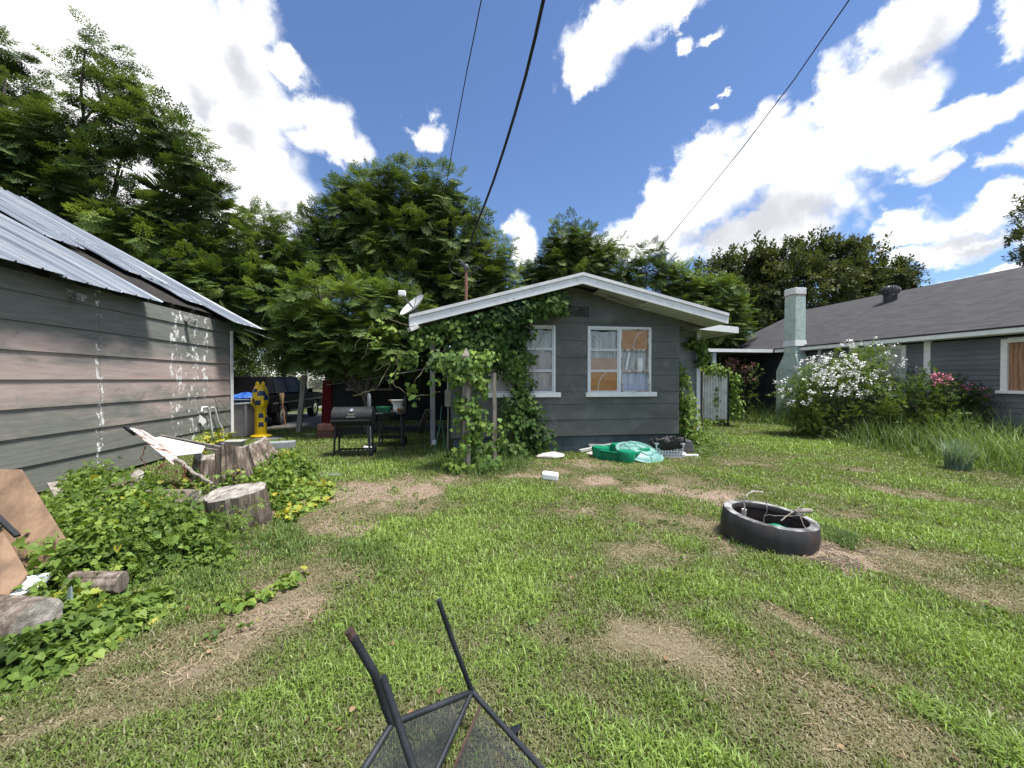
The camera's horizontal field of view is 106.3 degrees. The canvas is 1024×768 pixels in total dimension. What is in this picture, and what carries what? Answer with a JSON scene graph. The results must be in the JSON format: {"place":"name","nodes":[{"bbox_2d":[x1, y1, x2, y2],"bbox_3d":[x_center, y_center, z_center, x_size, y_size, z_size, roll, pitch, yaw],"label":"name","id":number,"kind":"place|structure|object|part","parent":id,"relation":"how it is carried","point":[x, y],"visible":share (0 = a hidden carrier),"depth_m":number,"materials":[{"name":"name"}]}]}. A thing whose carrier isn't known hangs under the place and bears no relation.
{"place":"outdoors","nodes":[
{"label":"outdoors","id":0,"kind":"place"},
{"bbox_2d":[267,412,321,428],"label":"driveway","id":1,"kind":"structure","parent":0,"point":[308,421],"depth_m":14.24,"materials":[{"name":"grey concrete"}]},
{"bbox_2d":[0,4,243,250],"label":"feathery tree","id":2,"kind":"object","parent":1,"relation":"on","point":[32,140],"visible":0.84,"depth_m":12.13,"materials":[{"name":"green plant"}]},
{"bbox_2d":[0,171,283,352],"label":"shrubby tree","id":3,"kind":"object","parent":1,"relation":"on","point":[218,270],"visible":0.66,"depth_m":12.17,"materials":[{"name":"green plant"}]},
{"bbox_2d":[233,306,267,376],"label":"bush","id":4,"kind":"object","parent":1,"relation":"on","point":[242,354],"visible":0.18,"depth_m":17.00,"materials":[{"name":"green plant"}]},
{"bbox_2d":[234,377,321,424],"bbox_3d":[-8.969,0.561,14.834,2.030,1.695,5.030,0,1,-8],"label":"pickup","id":5,"kind":"object","parent":1,"relation":"on","point":[289,387],"visible":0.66,"depth_m":13.37,"materials":[{"name":"black paint"}]},
{"bbox_3d":[-8.058,0.068,13.328,0.146,0.470,0.900,0,1,-8],"label":"side window","id":6,"kind":"part","parent":5,"relation":"part of","materials":[{"name":"black glass"}]},
{"bbox_3d":[-8.203,0.055,14.318,0.146,0.470,0.900,0,1,-8],"label":"side window","id":7,"kind":"part","parent":5,"relation":"part of","materials":[{"name":"black glass"}]},
{"bbox_2d":[278,393,285,425],"bbox_3d":[-7.737,0.893,12.952,0.262,1.194,0.174,0,1,-8],"label":"broom","id":8,"kind":"object","parent":1,"relation":"on","point":[281,397],"visible":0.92,"depth_m":12.90,"materials":[{"name":"red wood"}]},
{"bbox_2d":[219,195,349,376],"bbox_3d":[-8.358,-2.643,13.878,5.094,8.337,3.821,0,1,-8],"label":"slim tree","id":9,"kind":"object","parent":1,"relation":"on","point":[294,252],"visible":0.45,"depth_m":13.36,"materials":[{"name":"green plant"}]},
{"bbox_2d":[321,379,331,422],"bbox_3d":[-6.099,0.634,12.654,0.358,1.575,0.100,0,1,-8],"label":"folded umbrella","id":10,"kind":"object","parent":1,"relation":"on","point":[326,402],"visible":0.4,"depth_m":12.61,"materials":[{"name":"red fabric"}]},
{"bbox_2d":[438,0,481,223],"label":"phone cable","id":11,"kind":"object","parent":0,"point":[462,96],"visible":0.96,"depth_m":8.66,"materials":[{"name":"black rubber"}]},
{"bbox_2d":[0,380,1023,767],"bbox_3d":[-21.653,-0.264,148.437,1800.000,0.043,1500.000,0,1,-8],"label":"ground","id":12,"kind":"structure","parent":0,"point":[614,638],"depth_m":2.42,"materials":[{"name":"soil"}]},
{"bbox_2d":[0,594,63,637],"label":"log","id":13,"kind":"object","parent":12,"relation":"on","point":[18,613],"visible":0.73,"depth_m":2.32,"materials":[{"name":"brown wood"}]},
{"bbox_2d":[95,469,144,509],"bbox_3d":[-4.541,1.325,4.357,0.628,0.617,0.343,-1,1,-43],"label":"log","id":14,"kind":"object","parent":12,"relation":"on","point":[138,472],"visible":0.23,"depth_m":4.45,"materials":[{"name":"brown wood"}]},
{"bbox_2d":[0,187,275,491],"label":"shed","id":15,"kind":"structure","parent":12,"relation":"on","point":[103,343],"depth_m":6.34,"materials":[{"name":"paint"}]},
{"bbox_2d":[199,415,205,426],"bbox_3d":[-6.889,0.823,8.554,0.012,0.286,0.236,0,1,-8],"label":"torn white flap","id":16,"kind":"object","parent":15,"relation":"attached to","point":[202,420],"visible":1,"depth_m":8.54,"materials":[{"name":"white paper"}]},
{"bbox_2d":[201,406,214,442],"bbox_3d":[-6.897,0.947,8.708,0.040,0.895,0.461,0,1,-8],"label":"plastic pipe","id":17,"kind":"object","parent":15,"relation":"attached to","point":[210,419],"visible":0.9,"depth_m":8.78,"materials":[{"name":"plastic"}]},
{"bbox_2d":[210,407,223,437],"bbox_3d":[-6.949,0.981,9.061,0.040,0.928,0.460,0,1,-8],"label":"plastic pipe","id":18,"kind":"object","parent":15,"relation":"attached to","point":[217,418],"visible":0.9,"depth_m":9.05,"materials":[{"name":"plastic"}]},
{"bbox_2d":[0,427,336,706],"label":"vine undergrowth","id":19,"kind":"object","parent":12,"relation":"on","point":[130,530],"visible":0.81,"depth_m":3.18,"materials":[{"name":"green plant"}]},
{"bbox_2d":[0,533,28,594],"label":"plywood board","id":20,"kind":"object","parent":19,"relation":"on","point":[13,572],"visible":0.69,"depth_m":2.61,"materials":[{"name":"brown wood"}]},
{"bbox_2d":[10,573,50,594],"bbox_3d":[-3.320,1.383,2.541,0.310,0.118,0.201,0,1,-30],"label":"white scrap","id":21,"kind":"object","parent":19,"relation":"on","point":[27,582],"visible":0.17,"depth_m":2.61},
{"bbox_2d":[0,469,65,574],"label":"plywood board","id":22,"kind":"object","parent":19,"relation":"on","point":[23,507],"visible":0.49,"depth_m":3.01,"materials":[{"name":"brown wood"}]},
{"bbox_2d":[0,514,20,537],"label":"black strip","id":23,"kind":"object","parent":22,"relation":"on","point":[7,526],"visible":1,"depth_m":2.80,"materials":[{"name":"metal"}]},
{"bbox_2d":[47,481,64,496],"bbox_3d":[-5.349,1.265,4.525,0.337,0.181,0.100,0,1,28],"label":"wood offcut","id":24,"kind":"object","parent":19,"relation":"on","point":[50,485],"visible":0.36,"depth_m":4.54,"materials":[{"name":"beige wood"}]},
{"bbox_2d":[62,586,72,604],"bbox_3d":[-2.979,1.468,2.575,0.151,0.200,0.063,0,1,11],"label":"plastic shard","id":25,"kind":"object","parent":19,"relation":"on","point":[69,592],"visible":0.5,"depth_m":2.59,"materials":[{"name":"white"}]},
{"bbox_2d":[61,571,128,593],"bbox_3d":[-3.013,1.436,2.780,0.352,0.153,0.138,0,1,-6],"label":"log","id":26,"kind":"object","parent":19,"relation":"on","point":[110,582],"visible":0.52,"depth_m":2.76,"materials":[{"name":"brown wood"}]},
{"bbox_2d":[216,441,227,445],"bbox_3d":[-4.987,1.054,6.600,0.180,0.140,0.160,0,1,-8],"label":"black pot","id":27,"kind":"object","parent":19,"relation":"on","point":[220,443],"visible":0.46,"depth_m":6.55,"materials":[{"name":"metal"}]},
{"bbox_2d":[143,489,203,510],"bbox_3d":[-3.968,1.420,4.452,0.646,0.408,0.322,0,1,4],"label":"log","id":28,"kind":"object","parent":12,"relation":"on","point":[188,493],"visible":0.2,"depth_m":4.43,"materials":[{"name":"brown wood"}]},
{"bbox_2d":[124,162,243,287],"bbox_3d":[-10.948,-2.925,13.143,3.204,8.932,3.377,0,1,-8],"label":"cabbage palm","id":29,"kind":"object","parent":12,"relation":"on","point":[169,185],"visible":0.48,"depth_m":12.24,"materials":[{"name":"green plant"}]},
{"bbox_2d":[188,444,253,490],"bbox_3d":[-4.316,1.247,5.764,0.871,0.741,0.550,0,1,-8],"label":"tree stump","id":30,"kind":"object","parent":12,"relation":"on","point":[222,458],"visible":0.74,"depth_m":5.62,"materials":[{"name":"brown wood"}]},
{"bbox_2d":[123,426,204,464],"bbox_3d":[-4.992,0.812,5.497,1.414,0.475,0.648,0,1,18],"label":"fallen roof sheet","id":31,"kind":"object","parent":30,"relation":"on","point":[169,450],"visible":0.98,"depth_m":5.38,"materials":[{"name":"white metal"}]},
{"bbox_2d":[140,446,197,488],"bbox_3d":[-4.358,1.109,4.899,0.750,0.646,0.054,0,1,0],"label":"dead vine","id":32,"kind":"object","parent":31,"relation":"hanging from","point":[161,466],"visible":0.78,"depth_m":4.90,"materials":[{"name":"brown plant"}]},
{"bbox_2d":[173,458,213,485],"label":"dead branch","id":33,"kind":"object","parent":31,"relation":"on","point":[189,469],"visible":0.96,"depth_m":4.98,"materials":[{"name":"brown wood"}]},
{"bbox_2d":[159,435,219,450],"bbox_3d":[-5.033,0.927,5.960,1.147,0.239,0.216,0,1,5],"label":"grey lath","id":34,"kind":"object","parent":30,"relation":"on","point":[211,446],"visible":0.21,"depth_m":6.03,"materials":[{"name":"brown wood"}]},
{"bbox_2d":[214,398,232,438],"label":"dead stalk","id":35,"kind":"object","parent":12,"relation":"on","point":[220,414],"visible":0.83,"depth_m":9.17,"materials":[{"name":"brown plant"}]},
{"bbox_2d":[225,439,246,446],"bbox_3d":[-5.922,1.350,8.201,0.360,0.294,0.280,0,1,-8],"label":"plastic tub","id":36,"kind":"object","parent":12,"relation":"on","point":[238,442],"visible":0.39,"depth_m":8.14,"materials":[{"name":"white plastic"}]},
{"bbox_2d":[203,482,272,532],"bbox_3d":[-2.996,1.385,4.233,0.635,0.515,0.578,0,1,-8],"label":"tree stump","id":37,"kind":"object","parent":12,"relation":"on","point":[239,495],"visible":0.7,"depth_m":4.12,"materials":[{"name":"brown wood"}]},
{"bbox_2d":[232,399,266,436],"bbox_3d":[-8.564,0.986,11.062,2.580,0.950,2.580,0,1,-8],"label":"trash can","id":38,"kind":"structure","parent":12,"relation":"on","point":[244,410],"depth_m":10.62,"materials":[{"name":"grey plastic"}]},
{"bbox_2d":[234,392,251,398],"bbox_3d":[-8.362,0.370,12.095,1.240,0.243,0.320,0,1,-8],"label":"blue tarp","id":39,"kind":"object","parent":38,"relation":"on","point":[244,395],"visible":0.48,"depth_m":11.98,"materials":[{"name":"blue plastic"}]},
{"bbox_2d":[233,330,274,376],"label":"bush","id":40,"kind":"object","parent":12,"relation":"on","point":[255,362],"visible":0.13,"depth_m":20.16,"materials":[{"name":"green plant"}]},
{"bbox_2d":[250,381,272,437],"bbox_3d":[-6.803,0.699,10.428,0.540,1.540,0.465,0,1,-8],"label":"fire hydrant","id":41,"kind":"object","parent":12,"relation":"on","point":[260,399],"visible":0.97,"depth_m":10.33,"materials":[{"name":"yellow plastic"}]},
{"bbox_2d":[243,437,279,466],"bbox_3d":[-4.433,1.316,6.759,0.606,0.721,0.648,0,1,13],"label":"tree stump","id":42,"kind":"object","parent":12,"relation":"on","point":[255,450],"visible":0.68,"depth_m":6.69,"materials":[{"name":"brown wood"}]},
{"bbox_2d":[255,437,282,439],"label":"stone slab","id":43,"kind":"structure","parent":12,"relation":"on","point":[271,438],"depth_m":10.13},
{"bbox_2d":[235,348,324,389],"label":"treeline","id":44,"kind":"object","parent":12,"relation":"on","point":[315,383],"depth_m":59.87,"materials":[{"name":"green plant"}]},
{"bbox_2d":[251,346,311,376],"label":"bush","id":45,"kind":"object","parent":12,"relation":"on","point":[267,360],"visible":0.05,"depth_m":20.41,"materials":[{"name":"green plant"}]},
{"bbox_2d":[270,440,295,448],"bbox_3d":[-5.336,1.413,8.911,0.540,0.150,0.260,0,1,-22],"label":"concrete block","id":46,"kind":"object","parent":12,"relation":"on","point":[282,444],"depth_m":8.82,"materials":[{"name":"grey concrete"}]},
{"bbox_2d":[296,375,306,432],"bbox_3d":[-6.331,0.641,11.541,0.302,1.841,0.157,0,1,-8],"label":"leaning post","id":47,"kind":"object","parent":12,"relation":"on","point":[301,403],"visible":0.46,"depth_m":11.49,"materials":[{"name":"grey wood"}]},
{"bbox_2d":[317,423,337,438],"bbox_3d":[-5.003,1.269,10.453,0.480,0.400,0.355,0,1,-8],"label":"rusty crate","id":48,"kind":"object","parent":12,"relation":"on","point":[325,430],"visible":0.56,"depth_m":10.28,"materials":[{"name":"brown metal"}]},
{"bbox_2d":[237,251,450,432],"bbox_3d":[-4.512,-0.987,10.926,5.940,5.099,3.014,0,1,-8],"label":"spreading tree","id":49,"kind":"object","parent":12,"relation":"on","point":[316,334],"visible":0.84,"depth_m":10.41,"materials":[{"name":"green plant"}]},
{"bbox_2d":[330,407,376,455],"bbox_3d":[-3.323,0.990,8.062,0.810,1.018,0.574,0,1,-8],"label":"barrel grill","id":50,"kind":"object","parent":12,"relation":"on","point":[351,416],"visible":0.99,"depth_m":7.95,"materials":[{"name":"black metal"}]},
{"bbox_2d":[367,393,370,445],"bbox_3d":[-3.313,0.851,8.905,0.090,1.275,0.088,0,1,-8],"label":"standing pipe","id":51,"kind":"object","parent":12,"relation":"on","point":[368,400],"visible":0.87,"depth_m":8.88,"materials":[{"name":"grey metal"}]},
{"bbox_2d":[376,395,418,446],"bbox_3d":[-2.736,0.882,9.226,0.950,1.205,0.640,0,1,-8],"label":"grill cart","id":52,"kind":"object","parent":12,"relation":"on","point":[391,415],"visible":0.93,"depth_m":9.04,"materials":[{"name":"black metal"}]},
{"bbox_2d":[376,406,391,412],"bbox_3d":[-3.036,0.603,9.098,0.370,0.130,0.366,0,1,-8],"label":"green basin","id":53,"kind":"object","parent":52,"relation":"on","point":[383,409],"visible":1,"depth_m":8.96,"materials":[{"name":"plastic"}]},
{"bbox_2d":[389,399,403,412],"bbox_3d":[-2.704,0.522,9.122,0.391,0.290,0.377,0,1,20],"label":"bucket","id":54,"kind":"object","parent":52,"relation":"on","point":[398,406],"visible":0.94,"depth_m":9.00,"materials":[{"name":"plastic"}]},
{"bbox_2d":[293,150,527,311],"bbox_3d":[-3.589,-3.496,14.464,8.694,10.028,4.746,0,1,-8],"label":"round crowned tree","id":55,"kind":"object","parent":12,"relation":"on","point":[372,228],"visible":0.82,"depth_m":13.47,"materials":[{"name":"green plant"}]},
{"bbox_2d":[417,409,430,432],"bbox_3d":[-2.424,1.048,10.501,0.140,0.867,1.922,0,1,-20],"label":"leaning plank","id":56,"kind":"object","parent":12,"relation":"on","point":[424,420],"visible":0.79,"depth_m":10.32,"materials":[{"name":"brown wood"}]},
{"bbox_2d":[434,405,449,453],"bbox_3d":[-1.464,0.965,7.971,0.258,1.034,0.381,-1,1,-42],"label":"garden hose","id":57,"kind":"object","parent":12,"relation":"on","point":[442,431],"visible":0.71,"depth_m":8.09,"materials":[{"name":"green rubber"}]},
{"bbox_2d":[345,598,545,767],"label":"garden chair","id":58,"kind":"object","parent":12,"relation":"on","point":[394,719],"visible":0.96,"depth_m":1.50,"materials":[{"name":"paint"}]},
{"bbox_2d":[462,348,469,470],"bbox_3d":[-0.791,0.502,6.626,0.140,2.230,0.140,0,1,-8],"label":"wooden post","id":59,"kind":"object","parent":12,"relation":"on","point":[467,389],"visible":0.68,"depth_m":6.56,"materials":[{"name":"grey wood"}]},
{"bbox_2d":[421,349,506,473],"bbox_3d":[-0.843,0.483,6.809,1.564,2.263,1.196,0,1,-8],"label":"creeper","id":60,"kind":"object","parent":59,"relation":"attached to","point":[456,366],"visible":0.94,"depth_m":6.56,"materials":[{"name":"green plant"}]},
{"bbox_2d":[492,373,496,459],"bbox_3d":[-0.331,0.698,7.318,0.080,1.821,0.070,0,1,-8],"label":"thin stake","id":61,"kind":"object","parent":12,"relation":"on","point":[494,408],"visible":0.64,"depth_m":7.29,"materials":[{"name":"grey wood"}]},
{"bbox_2d":[0,434,1017,763],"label":"fallen leaves","id":62,"kind":"object","parent":12,"relation":"on","point":[352,708],"visible":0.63,"depth_m":2.16,"materials":[{"name":"brown plant"}]},
{"bbox_2d":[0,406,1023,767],"bbox_3d":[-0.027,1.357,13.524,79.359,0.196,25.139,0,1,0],"label":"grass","id":63,"kind":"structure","parent":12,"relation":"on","point":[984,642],"depth_m":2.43,"materials":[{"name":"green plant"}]},
{"bbox_2d":[325,272,738,452],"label":"cottage","id":64,"kind":"structure","parent":12,"relation":"on","point":[606,371],"depth_m":8.50,"materials":[{"name":"paint"}]},
{"bbox_2d":[346,371,392,390],"bbox_3d":[-4.749,-0.371,12.810,1.500,1.180,0.110,0,1,-8],"label":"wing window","id":65,"kind":"structure","parent":64,"relation":"in","point":[383,387],"depth_m":12.88,"materials":[{"name":"glass"}]},
{"bbox_2d":[329,367,430,384],"bbox_3d":[-3.576,-0.231,10.458,6.198,0.594,0.013,1,1,39],"label":"clothes line","id":66,"kind":"object","parent":64,"relation":"attached to","point":[388,375],"visible":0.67,"depth_m":10.04,"materials":[{"name":"metal"}]},
{"bbox_2d":[398,290,422,314],"bbox_3d":[-2.059,-1.602,7.869,0.480,0.528,0.614,0,1,-8],"label":"satellite dish","id":67,"kind":"object","parent":64,"relation":"attached to","point":[412,304],"visible":0.97,"depth_m":7.94,"materials":[{"name":"white metal"}]},
{"bbox_2d":[449,259,482,314],"bbox_3d":[-0.936,-1.376,7.913,0.706,2.353,0.155,0,1,-6],"label":"service mast","id":68,"kind":"object","parent":64,"relation":"attached to","point":[465,267],"visible":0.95,"depth_m":7.89,"materials":[{"name":"grey metal"}]},
{"bbox_2d":[466,0,544,257],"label":"power cable","id":69,"kind":"object","parent":68,"relation":"attached to","point":[522,86],"visible":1,"depth_m":5.25,"materials":[{"name":"black rubber"}]},
{"bbox_2d":[353,288,587,460],"bbox_3d":[-0.698,-0.194,7.732,4.656,3.622,1.009,0,1,-8],"label":"ivy","id":70,"kind":"object","parent":64,"relation":"attached to","point":[509,338],"visible":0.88,"depth_m":7.72,"materials":[{"name":"green plant"}]},
{"bbox_2d":[488,325,560,397],"bbox_3d":[0.208,-0.545,8.447,1.619,1.652,0.630,0,1,-8],"label":"window","id":71,"kind":"structure","parent":64,"relation":"in","point":[546,361],"depth_m":8.32,"materials":[{"name":"white glass"}]},
{"bbox_2d":[585,326,656,396],"bbox_3d":[2.388,-0.549,8.765,1.644,1.652,0.630,0,1,-8],"label":"window","id":72,"kind":"structure","parent":64,"relation":"in","point":[619,358],"depth_m":8.56,"materials":[{"name":"white glass"}]},
{"bbox_2d":[676,336,718,446],"bbox_3d":[4.369,0.185,9.574,1.516,2.909,1.894,0,1,10],"label":"wall vine","id":73,"kind":"object","parent":64,"relation":"attached to","point":[688,430],"depth_m":8.99,"materials":[{"name":"green plant"}]},
{"bbox_2d":[57,434,1022,643],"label":"lawn weeds","id":74,"kind":"object","parent":12,"relation":"on","point":[996,609],"visible":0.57,"depth_m":2.94,"materials":[{"name":"green plant"}]},
{"bbox_2d":[542,471,558,480],"bbox_3d":[0.611,1.468,6.135,0.264,0.128,0.180,0,1,10],"label":"white box","id":75,"kind":"object","parent":12,"relation":"on","point":[550,475],"visible":0.99,"depth_m":6.05,"materials":[{"name":"white plastic"}]},
{"bbox_2d":[537,452,564,458],"bbox_3d":[0.791,1.461,7.846,0.575,0.141,0.363,0,1,10],"label":"rock","id":76,"kind":"object","parent":12,"relation":"on","point":[555,455],"visible":0.72,"depth_m":7.72,"materials":[{"name":"grey stone"}]},
{"bbox_2d":[508,207,621,286],"bbox_3d":[2.256,-3.080,16.920,5.380,9.135,3.498,0,1,-8],"label":"upright tree","id":77,"kind":"object","parent":12,"relation":"on","point":[573,251],"visible":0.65,"depth_m":16.41,"materials":[{"name":"green plant"}]},
{"bbox_2d":[579,443,610,451],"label":"white offcuts","id":78,"kind":"object","parent":12,"relation":"on","point":[589,448],"visible":0.46,"depth_m":8.37,"materials":[{"name":"white wood"}]},
{"bbox_2d":[592,442,649,463],"bbox_3d":[2.202,1.408,7.724,0.927,0.290,0.935,-1,1,-38],"label":"sandbox","id":79,"kind":"object","parent":12,"relation":"on","point":[608,452],"visible":0.73,"depth_m":7.46,"materials":[{"name":"green plastic"}]},
{"bbox_2d":[615,441,663,462],"bbox_3d":[2.561,1.357,7.722,0.944,0.350,0.920,0,1,-8],"label":"turtle shell cover","id":80,"kind":"object","parent":79,"relation":"on","point":[653,454],"visible":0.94,"depth_m":7.55,"materials":[{"name":"green plastic"}]},
{"bbox_2d":[601,229,691,297],"bbox_3d":[5.687,-2.885,18.117,5.075,8.715,3.101,0,1,-8],"label":"sparse tree","id":81,"kind":"object","parent":12,"relation":"on","point":[626,276],"visible":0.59,"depth_m":17.65,"materials":[{"name":"green plant"}]},
{"bbox_2d":[649,440,684,457],"bbox_3d":[3.199,1.345,7.941,0.590,0.310,0.430,0,1,4],"label":"laundry basket","id":82,"kind":"object","parent":12,"relation":"on","point":[673,453],"visible":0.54,"depth_m":7.75,"materials":[{"name":"grey plastic"}]},
{"bbox_2d":[650,435,685,452],"bbox_3d":[3.198,1.227,7.936,0.662,0.400,0.470,0,1,4],"label":"bin bag","id":83,"kind":"object","parent":82,"relation":"in","point":[670,443],"visible":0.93,"depth_m":7.73,"materials":[{"name":"black plastic"}]},
{"bbox_2d":[683,439,694,452],"bbox_3d":[3.777,1.339,8.429,0.386,0.311,0.245,0,1,-8],"label":"grey tub","id":84,"kind":"object","parent":12,"relation":"on","point":[688,446],"visible":0.41,"depth_m":8.33,"materials":[{"name":"grey plastic"}]},
{"bbox_2d":[649,256,761,356],"bbox_3d":[8.912,-2.201,18.021,5.183,7.348,3.565,0,1,-8],"label":"yellow green tree","id":85,"kind":"object","parent":12,"relation":"on","point":[705,290],"visible":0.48,"depth_m":17.27,"materials":[{"name":"green plant"}]},
{"bbox_2d":[700,371,728,426],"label":"corrugated gate","id":86,"kind":"structure","parent":12,"relation":"on","point":[711,382],"depth_m":13.09,"materials":[{"name":"grey metal"}]},
{"bbox_2d":[700,361,745,426],"bbox_3d":[6.844,-0.145,13.026,2.031,3.331,0.708,0,1,14],"label":"gate creeper","id":87,"kind":"object","parent":86,"relation":"attached to","point":[738,408],"visible":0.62,"depth_m":12.88,"materials":[{"name":"green plant"}]},
{"bbox_2d":[716,356,764,419],"bbox_3d":[8.807,0.157,14.985,1.769,2.549,1.791,0,1,-8],"label":"rusty flower bush","id":88,"kind":"object","parent":12,"relation":"on","point":[748,373],"visible":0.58,"depth_m":14.92,"materials":[{"name":"green plant"}]},
{"bbox_2d":[720,500,820,556],"bbox_3d":[2.561,1.439,3.846,0.834,0.352,0.833,0,1,-8],"label":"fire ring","id":89,"kind":"object","parent":12,"relation":"on","point":[794,536],"visible":0.93,"depth_m":3.62,"materials":[{"name":"rubber"}]},
{"bbox_2d":[741,490,762,515],"bbox_3d":[2.481,1.292,3.988,0.202,0.399,0.092,0,1,-1],"label":"pale wire","id":90,"kind":"object","parent":89,"relation":"attached to","point":[743,511],"visible":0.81,"depth_m":3.97,"materials":[{"name":"white metal"}]},
{"bbox_2d":[763,500,805,527],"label":"twigs","id":91,"kind":"object","parent":89,"relation":"on","point":[786,515],"visible":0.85,"depth_m":3.78,"materials":[{"name":"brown wood"}]},
{"bbox_2d":[793,508,812,513],"bbox_3d":[2.927,1.277,3.868,0.195,0.057,0.056,0,1,-8],"label":"burnt stick","id":92,"kind":"object","parent":89,"relation":"on","point":[804,510],"visible":0.93,"depth_m":3.85,"materials":[{"name":"brown wood"}]},
{"bbox_2d":[690,224,933,342],"bbox_3d":[24.913,-6.280,34.141,22.793,15.102,12.151,0,1,-8],"label":"wide oak","id":93,"kind":"object","parent":12,"relation":"on","point":[853,273],"visible":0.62,"depth_m":31.96,"materials":[{"name":"green plant"}]},
{"bbox_2d":[765,336,921,439],"bbox_3d":[9.329,0.254,10.676,4.525,3.106,2.575,0,1,-8],"label":"white flower bush","id":94,"kind":"object","parent":12,"relation":"on","point":[808,409],"visible":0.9,"depth_m":10.46,"materials":[{"name":"green plant"}]},
{"bbox_2d":[802,536,890,581],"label":"twig litter","id":95,"kind":"object","parent":12,"relation":"on","point":[840,559],"visible":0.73,"depth_m":3.37,"materials":[{"name":"brown wood"}]},
{"bbox_2d":[693,399,1023,477],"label":"weeds","id":96,"kind":"object","parent":12,"relation":"on","point":[986,447],"visible":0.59,"depth_m":8.43,"materials":[{"name":"green plant"}]},
{"bbox_2d":[701,266,1023,447],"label":"neighbour house","id":97,"kind":"structure","parent":12,"relation":"on","point":[972,328],"depth_m":11.48,"materials":[{"name":"wood"}]},
{"bbox_2d":[849,345,906,400],"bbox_3d":[10.919,-0.330,11.534,0.120,1.590,1.680,0,1,-8],"label":"sash window","id":98,"kind":"structure","parent":97,"relation":"in","point":[899,350],"depth_m":11.08,"materials":[{"name":"white glass"}]},
{"bbox_2d":[995,337,1023,393],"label":"boarded window","id":99,"kind":"structure","parent":97,"relation":"in","point":[1012,349],"depth_m":8.72,"materials":[{"name":"brown wood"}]},
{"bbox_2d":[877,360,1006,437],"bbox_3d":[10.426,0.463,9.402,2.664,2.086,1.796,0,1,-8],"label":"pink flower bush","id":100,"kind":"object","parent":12,"relation":"on","point":[931,402],"visible":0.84,"depth_m":9.25,"materials":[{"name":"green plant"}]},
{"bbox_2d":[926,437,980,470],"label":"grass clump","id":101,"kind":"object","parent":12,"relation":"on","point":[960,459],"visible":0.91,"depth_m":6.75,"materials":[{"name":"green plant"}]},
{"bbox_2d":[1001,183,1023,266],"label":"edge tree","id":102,"kind":"object","parent":12,"relation":"on","point":[1015,234],"visible":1,"depth_m":20.93,"materials":[{"name":"green plant"}]},
{"bbox_2d":[0,0,1023,379],"label":"sky","id":103,"kind":"structure","parent":0,"point":[906,118],"materials":[{"name":"blue"}]},
{"bbox_2d":[166,447,862,598],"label":"rough grass","id":104,"kind":"structure","parent":0,"point":[279,536],"depth_m":3.65,"materials":[{"name":"green plant"}]},
{"bbox_2d":[658,0,849,250],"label":"service cable","id":105,"kind":"object","parent":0,"point":[770,110],"visible":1,"depth_m":9.10,"materials":[{"name":"grey rubber"}]}
]}

